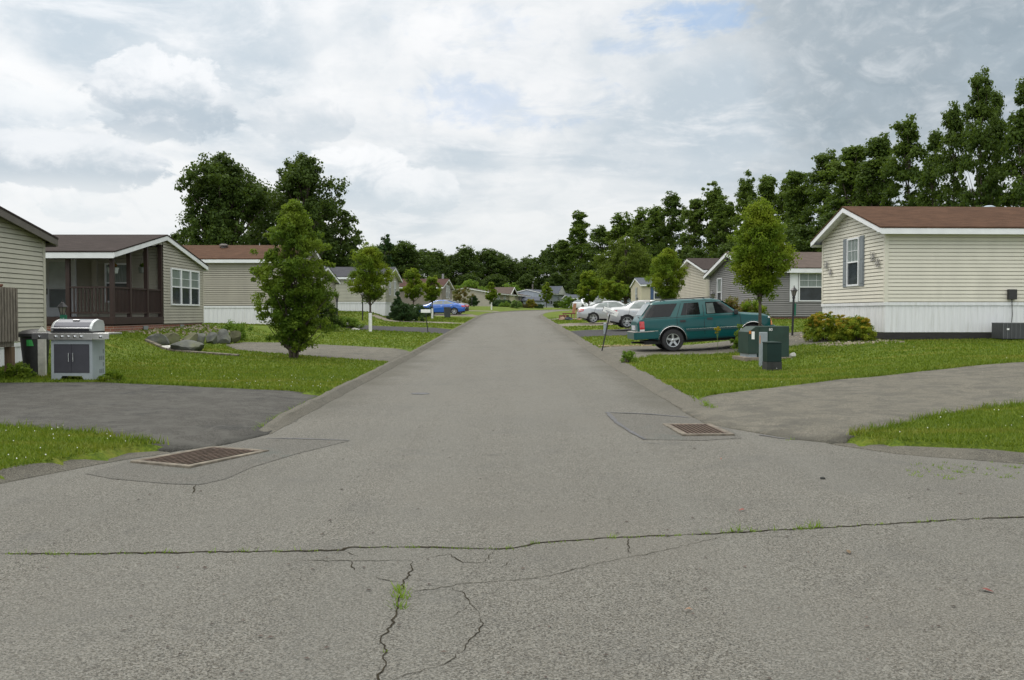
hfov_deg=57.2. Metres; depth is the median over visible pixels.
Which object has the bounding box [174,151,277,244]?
tree
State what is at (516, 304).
ornamental grass
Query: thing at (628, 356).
weed clump
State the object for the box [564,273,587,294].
forest tree
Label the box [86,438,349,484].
road patch
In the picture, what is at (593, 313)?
parked sedan
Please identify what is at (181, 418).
driveway
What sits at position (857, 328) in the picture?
spirea bush
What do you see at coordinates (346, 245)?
tree
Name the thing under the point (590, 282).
street tree
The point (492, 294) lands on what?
street tree
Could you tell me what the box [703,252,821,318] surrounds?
mobile home
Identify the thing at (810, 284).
window
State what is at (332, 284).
mobile home
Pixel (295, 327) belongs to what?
pear tree
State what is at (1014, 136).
forest tree
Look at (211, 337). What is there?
boulder
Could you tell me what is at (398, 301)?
thuja cone
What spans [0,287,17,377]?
wooden deck
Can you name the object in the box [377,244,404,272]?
forest tree
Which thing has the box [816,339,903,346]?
gravel stones
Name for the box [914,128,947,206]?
forest tree
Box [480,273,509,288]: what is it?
forest tree
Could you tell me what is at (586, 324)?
driveway
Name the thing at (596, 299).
mobile home
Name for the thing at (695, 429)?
drain grate
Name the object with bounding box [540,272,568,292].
forest tree
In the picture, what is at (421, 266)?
forest tree
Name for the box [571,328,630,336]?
driveway
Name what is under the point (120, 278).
window
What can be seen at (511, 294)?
mobile home
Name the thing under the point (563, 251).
forest tree
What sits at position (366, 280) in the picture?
street tree
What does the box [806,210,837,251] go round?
forest tree
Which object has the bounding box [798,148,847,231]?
forest tree
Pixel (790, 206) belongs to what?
forest tree
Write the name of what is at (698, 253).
forest tree
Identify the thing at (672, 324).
parked suv
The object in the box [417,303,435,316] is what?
hedge
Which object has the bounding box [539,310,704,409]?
kerb
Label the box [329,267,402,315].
mobile home
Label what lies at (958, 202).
forest tree
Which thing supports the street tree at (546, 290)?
on the ground at (105, 455)
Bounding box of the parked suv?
[627,297,774,350]
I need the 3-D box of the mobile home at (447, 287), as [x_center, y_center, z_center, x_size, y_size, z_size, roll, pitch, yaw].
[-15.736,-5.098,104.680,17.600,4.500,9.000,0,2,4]
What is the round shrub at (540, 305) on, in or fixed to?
on the ground at (105, 455)
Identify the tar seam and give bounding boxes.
[284,412,793,442]
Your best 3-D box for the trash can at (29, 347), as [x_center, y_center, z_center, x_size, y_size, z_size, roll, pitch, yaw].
[-10.113,0.242,19.915,0.660,0.950,0.653,0,2,0]
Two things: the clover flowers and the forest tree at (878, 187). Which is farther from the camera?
the forest tree at (878, 187)
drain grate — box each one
[130,446,268,467]
[663,423,734,435]
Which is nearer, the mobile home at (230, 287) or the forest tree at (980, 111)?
the mobile home at (230, 287)
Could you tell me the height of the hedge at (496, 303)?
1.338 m
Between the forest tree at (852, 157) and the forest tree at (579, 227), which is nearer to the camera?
the forest tree at (852, 157)
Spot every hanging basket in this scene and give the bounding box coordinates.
[107,259,118,273]
[138,254,143,272]
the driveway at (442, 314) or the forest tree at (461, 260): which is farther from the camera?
the forest tree at (461, 260)
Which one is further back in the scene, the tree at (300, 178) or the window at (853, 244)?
the tree at (300, 178)
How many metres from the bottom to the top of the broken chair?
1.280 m
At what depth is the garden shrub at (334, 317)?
44.19 m
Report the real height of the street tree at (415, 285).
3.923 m
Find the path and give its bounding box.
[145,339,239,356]
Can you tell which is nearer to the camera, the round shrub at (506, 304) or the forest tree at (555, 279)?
the round shrub at (506, 304)
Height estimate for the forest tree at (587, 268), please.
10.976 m
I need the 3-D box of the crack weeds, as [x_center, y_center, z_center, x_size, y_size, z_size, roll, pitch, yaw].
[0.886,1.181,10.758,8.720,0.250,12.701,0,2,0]
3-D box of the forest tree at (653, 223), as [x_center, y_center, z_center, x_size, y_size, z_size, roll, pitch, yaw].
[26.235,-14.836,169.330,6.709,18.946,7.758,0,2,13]
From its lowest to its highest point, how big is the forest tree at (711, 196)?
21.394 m
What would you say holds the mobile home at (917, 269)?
on the ground at (105, 455)
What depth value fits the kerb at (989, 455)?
10.09 m
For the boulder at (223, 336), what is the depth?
31.78 m
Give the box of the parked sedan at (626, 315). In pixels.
[607,300,654,327]
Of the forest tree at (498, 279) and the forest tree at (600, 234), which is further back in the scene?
the forest tree at (498, 279)
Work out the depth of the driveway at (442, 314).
90.71 m
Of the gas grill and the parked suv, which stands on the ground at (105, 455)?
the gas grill
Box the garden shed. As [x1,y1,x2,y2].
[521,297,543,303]
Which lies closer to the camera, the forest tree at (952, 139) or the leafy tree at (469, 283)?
the forest tree at (952, 139)
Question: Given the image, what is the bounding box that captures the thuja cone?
[386,291,403,318]
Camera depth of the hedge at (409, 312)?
64.44 m
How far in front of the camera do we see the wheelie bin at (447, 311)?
77.68 m
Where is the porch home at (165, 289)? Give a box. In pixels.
[45,235,208,331]
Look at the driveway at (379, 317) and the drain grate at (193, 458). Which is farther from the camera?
the driveway at (379, 317)
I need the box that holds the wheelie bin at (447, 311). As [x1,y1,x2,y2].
[444,307,450,316]
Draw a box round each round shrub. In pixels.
[468,295,479,306]
[498,301,509,306]
[534,304,543,307]
[553,300,566,307]
[558,296,576,308]
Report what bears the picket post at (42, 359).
on the ground at (105, 455)
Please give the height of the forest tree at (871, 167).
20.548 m
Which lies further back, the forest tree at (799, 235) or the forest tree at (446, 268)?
the forest tree at (446, 268)
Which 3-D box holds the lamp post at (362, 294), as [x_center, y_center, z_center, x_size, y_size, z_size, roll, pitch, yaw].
[-9.068,-2.008,56.966,0.270,1.847,0.234,0,2,0]
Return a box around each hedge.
[390,303,424,321]
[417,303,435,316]
[489,299,511,306]
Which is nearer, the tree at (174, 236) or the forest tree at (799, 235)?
the tree at (174, 236)
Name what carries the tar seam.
on the road
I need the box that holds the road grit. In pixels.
[39,430,980,679]
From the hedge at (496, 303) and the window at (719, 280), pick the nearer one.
the window at (719, 280)
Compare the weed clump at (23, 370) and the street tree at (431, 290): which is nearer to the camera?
the weed clump at (23, 370)
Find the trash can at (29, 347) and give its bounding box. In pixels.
[18,329,49,373]
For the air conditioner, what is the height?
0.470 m
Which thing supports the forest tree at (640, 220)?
on the ground at (105, 455)
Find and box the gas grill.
[32,319,121,379]
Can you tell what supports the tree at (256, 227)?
on the ground at (105, 455)
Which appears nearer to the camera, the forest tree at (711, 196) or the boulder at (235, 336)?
the boulder at (235, 336)
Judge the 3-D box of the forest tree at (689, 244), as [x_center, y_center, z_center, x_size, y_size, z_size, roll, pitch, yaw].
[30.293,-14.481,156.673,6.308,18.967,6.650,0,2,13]
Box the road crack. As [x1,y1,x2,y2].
[13,485,1023,679]
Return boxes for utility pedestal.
[759,332,767,365]
[762,341,781,370]
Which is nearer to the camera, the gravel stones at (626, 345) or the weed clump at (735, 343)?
the weed clump at (735, 343)
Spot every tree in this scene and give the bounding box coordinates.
[169,226,188,244]
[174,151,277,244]
[243,178,283,244]
[248,198,339,357]
[265,151,351,260]
[316,196,365,266]
[344,242,398,331]
[359,248,386,262]
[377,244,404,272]
[378,234,396,266]
[390,240,431,278]
[399,267,425,303]
[414,248,445,278]
[422,275,441,317]
[426,248,455,277]
[426,272,447,278]
[439,255,468,283]
[447,243,485,285]
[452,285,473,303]
[454,274,485,286]
[454,279,487,289]
[468,247,511,286]
[469,259,492,279]
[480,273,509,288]
[482,253,525,286]
[485,282,500,309]
[495,282,524,290]
[514,254,542,289]
[515,273,536,289]
[526,247,560,289]
[538,242,583,285]
[538,282,553,307]
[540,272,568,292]
[554,239,577,292]
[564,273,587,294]
[566,210,596,286]
[573,270,601,305]
[576,255,597,294]
[582,225,610,275]
[589,235,670,303]
[598,276,629,300]
[603,211,636,294]
[622,206,651,262]
[640,204,672,258]
[643,248,688,300]
[648,191,690,269]
[675,197,705,261]
[684,248,707,257]
[690,180,735,256]
[701,195,736,257]
[710,240,736,257]
[721,196,802,325]
[725,169,756,243]
[747,174,780,234]
[774,171,805,241]
[777,223,820,251]
[782,170,816,244]
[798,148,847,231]
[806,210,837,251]
[814,144,870,250]
[849,134,897,205]
[857,132,899,205]
[877,113,931,206]
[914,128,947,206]
[929,100,976,206]
[955,197,975,206]
[956,65,1008,206]
[975,88,1014,206]
[996,77,1023,206]
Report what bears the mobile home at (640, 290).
on the ground at (105, 455)
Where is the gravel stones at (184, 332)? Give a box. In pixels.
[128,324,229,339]
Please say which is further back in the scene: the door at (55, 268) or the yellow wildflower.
the door at (55, 268)
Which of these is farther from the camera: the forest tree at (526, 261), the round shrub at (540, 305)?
the forest tree at (526, 261)
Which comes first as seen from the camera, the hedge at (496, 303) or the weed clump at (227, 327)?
the weed clump at (227, 327)
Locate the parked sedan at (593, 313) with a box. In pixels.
[577,301,624,322]
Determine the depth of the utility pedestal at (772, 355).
21.16 m
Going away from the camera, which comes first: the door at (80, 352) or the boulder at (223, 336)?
the door at (80, 352)
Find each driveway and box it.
[0,382,316,451]
[227,342,409,361]
[342,324,451,333]
[372,315,462,323]
[434,313,477,316]
[559,322,612,326]
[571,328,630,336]
[600,332,843,359]
[682,362,1023,443]
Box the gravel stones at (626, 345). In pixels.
[598,344,651,346]
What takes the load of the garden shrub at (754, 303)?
on the ground at (105, 455)
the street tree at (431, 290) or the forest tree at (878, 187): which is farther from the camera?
the forest tree at (878, 187)
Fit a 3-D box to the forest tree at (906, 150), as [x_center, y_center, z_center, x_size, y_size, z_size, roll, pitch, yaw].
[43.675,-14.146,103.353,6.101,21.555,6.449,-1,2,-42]
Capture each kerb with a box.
[0,451,170,483]
[259,309,571,433]
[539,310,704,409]
[832,443,1023,463]
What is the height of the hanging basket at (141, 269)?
0.751 m
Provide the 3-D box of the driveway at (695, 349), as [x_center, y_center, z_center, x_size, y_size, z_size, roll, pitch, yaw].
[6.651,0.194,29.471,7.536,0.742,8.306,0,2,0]
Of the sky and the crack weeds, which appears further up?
the sky
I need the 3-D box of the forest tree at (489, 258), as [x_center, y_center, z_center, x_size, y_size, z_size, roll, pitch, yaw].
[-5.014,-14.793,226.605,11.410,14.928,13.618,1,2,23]
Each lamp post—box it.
[57,299,67,318]
[335,296,338,322]
[360,293,364,319]
[790,286,797,335]
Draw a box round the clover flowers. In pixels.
[8,357,1022,458]
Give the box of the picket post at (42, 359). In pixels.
[37,326,46,375]
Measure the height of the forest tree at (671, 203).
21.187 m
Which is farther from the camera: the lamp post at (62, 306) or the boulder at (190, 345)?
the boulder at (190, 345)
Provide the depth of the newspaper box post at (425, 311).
45.38 m
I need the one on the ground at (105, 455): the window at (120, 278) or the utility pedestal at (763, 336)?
the utility pedestal at (763, 336)
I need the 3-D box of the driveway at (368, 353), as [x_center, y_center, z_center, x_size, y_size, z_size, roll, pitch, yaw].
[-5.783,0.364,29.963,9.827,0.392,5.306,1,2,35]
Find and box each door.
[46,259,76,316]
[54,344,71,372]
[71,344,89,372]
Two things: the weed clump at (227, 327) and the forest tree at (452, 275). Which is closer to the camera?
the weed clump at (227, 327)
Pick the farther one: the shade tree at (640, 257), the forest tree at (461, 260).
the forest tree at (461, 260)
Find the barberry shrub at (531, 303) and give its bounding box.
[526,299,537,307]
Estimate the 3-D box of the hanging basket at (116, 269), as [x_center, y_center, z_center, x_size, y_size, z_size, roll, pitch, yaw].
[-12.350,-2.418,29.043,0.360,0.751,0.360,0,2,0]
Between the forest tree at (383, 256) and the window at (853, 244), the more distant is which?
the forest tree at (383, 256)
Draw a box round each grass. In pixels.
[509,300,522,307]
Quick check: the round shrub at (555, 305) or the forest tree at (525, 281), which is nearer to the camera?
the round shrub at (555, 305)
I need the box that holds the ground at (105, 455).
[0,306,1023,479]
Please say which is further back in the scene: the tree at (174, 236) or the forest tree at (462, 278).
the forest tree at (462, 278)
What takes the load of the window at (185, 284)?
in the porch home at (165, 289)
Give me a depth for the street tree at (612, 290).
79.55 m
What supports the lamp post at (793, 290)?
on the ground at (105, 455)
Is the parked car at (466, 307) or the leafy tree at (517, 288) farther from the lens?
the leafy tree at (517, 288)
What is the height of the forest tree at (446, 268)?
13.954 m
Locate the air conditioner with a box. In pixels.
[991,323,1023,338]
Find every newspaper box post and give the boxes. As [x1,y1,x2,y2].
[421,310,430,331]
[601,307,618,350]
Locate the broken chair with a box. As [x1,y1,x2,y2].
[562,303,576,319]
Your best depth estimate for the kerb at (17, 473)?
9.19 m
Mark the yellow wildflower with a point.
(717, 329)
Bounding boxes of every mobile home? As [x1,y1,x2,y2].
[0,206,58,366]
[182,244,324,323]
[321,266,339,313]
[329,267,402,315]
[399,274,453,306]
[452,287,530,305]
[517,284,570,307]
[562,295,630,307]
[630,278,676,300]
[677,258,718,298]
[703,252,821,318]
[810,205,1023,339]
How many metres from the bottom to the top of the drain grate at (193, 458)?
0.042 m
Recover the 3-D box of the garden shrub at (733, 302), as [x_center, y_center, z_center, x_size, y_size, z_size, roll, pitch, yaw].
[10.011,-1.352,41.973,2.297,1.284,2.064,0,2,0]
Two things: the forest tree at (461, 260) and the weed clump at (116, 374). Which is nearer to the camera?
the weed clump at (116, 374)
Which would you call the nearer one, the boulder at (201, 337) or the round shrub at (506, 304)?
the boulder at (201, 337)
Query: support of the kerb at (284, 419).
on the ground at (105, 455)
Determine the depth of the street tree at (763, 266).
26.54 m
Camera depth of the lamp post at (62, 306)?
22.52 m
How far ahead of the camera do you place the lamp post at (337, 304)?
47.94 m
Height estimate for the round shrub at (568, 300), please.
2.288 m
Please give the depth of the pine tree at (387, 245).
171.51 m
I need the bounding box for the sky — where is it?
[0,0,1023,277]
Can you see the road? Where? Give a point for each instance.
(556, 454)
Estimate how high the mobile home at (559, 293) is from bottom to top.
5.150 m
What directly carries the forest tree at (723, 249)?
on the ground at (105, 455)
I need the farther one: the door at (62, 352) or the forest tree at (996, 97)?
the forest tree at (996, 97)
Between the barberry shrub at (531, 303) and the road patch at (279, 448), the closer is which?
the road patch at (279, 448)
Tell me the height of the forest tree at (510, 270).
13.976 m
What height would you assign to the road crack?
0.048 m
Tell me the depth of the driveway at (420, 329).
50.07 m
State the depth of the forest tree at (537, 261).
223.18 m
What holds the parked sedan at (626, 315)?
on the driveway at (597, 333)
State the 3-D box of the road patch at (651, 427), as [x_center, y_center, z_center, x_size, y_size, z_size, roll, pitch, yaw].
[2.167,1.150,12.702,1.470,0.030,2.853,0,2,0]
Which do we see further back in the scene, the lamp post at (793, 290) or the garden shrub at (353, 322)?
the garden shrub at (353, 322)
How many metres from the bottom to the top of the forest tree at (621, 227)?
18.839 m
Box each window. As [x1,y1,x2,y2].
[104,263,126,301]
[170,268,199,305]
[717,278,721,299]
[798,273,821,300]
[846,237,859,286]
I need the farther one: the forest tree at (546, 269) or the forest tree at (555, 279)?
the forest tree at (546, 269)
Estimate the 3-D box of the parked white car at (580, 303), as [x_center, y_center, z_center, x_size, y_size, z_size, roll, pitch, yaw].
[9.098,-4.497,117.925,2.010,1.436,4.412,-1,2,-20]
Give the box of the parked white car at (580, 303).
[572,298,594,308]
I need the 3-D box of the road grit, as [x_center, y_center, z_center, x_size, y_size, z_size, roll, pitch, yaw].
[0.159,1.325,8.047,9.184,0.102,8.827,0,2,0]
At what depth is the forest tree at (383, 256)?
168.29 m
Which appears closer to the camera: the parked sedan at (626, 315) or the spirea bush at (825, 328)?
the spirea bush at (825, 328)
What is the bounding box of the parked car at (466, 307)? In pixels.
[433,299,468,313]
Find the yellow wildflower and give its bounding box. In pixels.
[714,326,720,349]
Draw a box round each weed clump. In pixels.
[0,361,36,378]
[97,369,126,380]
[220,320,253,339]
[619,350,636,362]
[729,324,742,350]
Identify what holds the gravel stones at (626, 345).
on the driveway at (695, 349)
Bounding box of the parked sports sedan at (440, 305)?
[419,300,464,314]
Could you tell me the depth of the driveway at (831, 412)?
14.68 m
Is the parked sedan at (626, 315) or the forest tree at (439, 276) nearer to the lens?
the parked sedan at (626, 315)
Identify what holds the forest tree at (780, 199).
on the ground at (105, 455)
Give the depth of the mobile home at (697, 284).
59.24 m
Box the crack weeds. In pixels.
[6,394,1022,652]
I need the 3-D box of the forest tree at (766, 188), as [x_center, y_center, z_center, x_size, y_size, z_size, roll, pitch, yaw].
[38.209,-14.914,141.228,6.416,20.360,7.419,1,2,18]
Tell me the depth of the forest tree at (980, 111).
83.33 m
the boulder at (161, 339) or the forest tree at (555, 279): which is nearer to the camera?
the boulder at (161, 339)
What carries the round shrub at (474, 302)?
on the ground at (105, 455)
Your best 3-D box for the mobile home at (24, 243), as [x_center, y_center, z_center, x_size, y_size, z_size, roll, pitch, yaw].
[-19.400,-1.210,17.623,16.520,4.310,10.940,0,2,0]
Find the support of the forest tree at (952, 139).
on the ground at (105, 455)
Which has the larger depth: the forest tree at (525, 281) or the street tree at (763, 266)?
the forest tree at (525, 281)
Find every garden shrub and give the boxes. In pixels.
[310,296,343,328]
[330,317,365,327]
[724,296,756,312]
[737,299,772,321]
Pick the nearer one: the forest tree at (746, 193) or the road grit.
the road grit
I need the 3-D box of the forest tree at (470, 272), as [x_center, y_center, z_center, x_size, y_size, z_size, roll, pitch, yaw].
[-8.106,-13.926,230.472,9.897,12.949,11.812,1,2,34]
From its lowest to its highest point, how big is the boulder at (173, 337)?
0.469 m
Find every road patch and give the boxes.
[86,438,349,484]
[611,413,741,439]
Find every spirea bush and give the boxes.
[802,311,844,341]
[828,315,877,340]
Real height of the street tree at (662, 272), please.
4.178 m
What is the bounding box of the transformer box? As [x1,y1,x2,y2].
[732,326,791,360]
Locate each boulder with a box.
[146,334,169,345]
[163,333,180,343]
[170,340,203,350]
[181,332,197,340]
[197,333,205,342]
[206,332,216,343]
[217,329,230,343]
[229,331,240,342]
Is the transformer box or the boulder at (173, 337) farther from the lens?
the boulder at (173, 337)
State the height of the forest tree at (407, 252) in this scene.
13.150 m
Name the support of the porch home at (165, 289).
on the ground at (105, 455)
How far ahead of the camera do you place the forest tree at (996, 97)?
86.31 m
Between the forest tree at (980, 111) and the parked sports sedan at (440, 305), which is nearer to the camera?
the forest tree at (980, 111)
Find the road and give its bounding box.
[0,310,1023,679]
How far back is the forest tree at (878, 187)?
109.53 m
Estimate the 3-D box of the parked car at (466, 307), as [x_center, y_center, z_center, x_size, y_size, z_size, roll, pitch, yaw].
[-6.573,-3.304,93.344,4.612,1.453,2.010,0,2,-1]

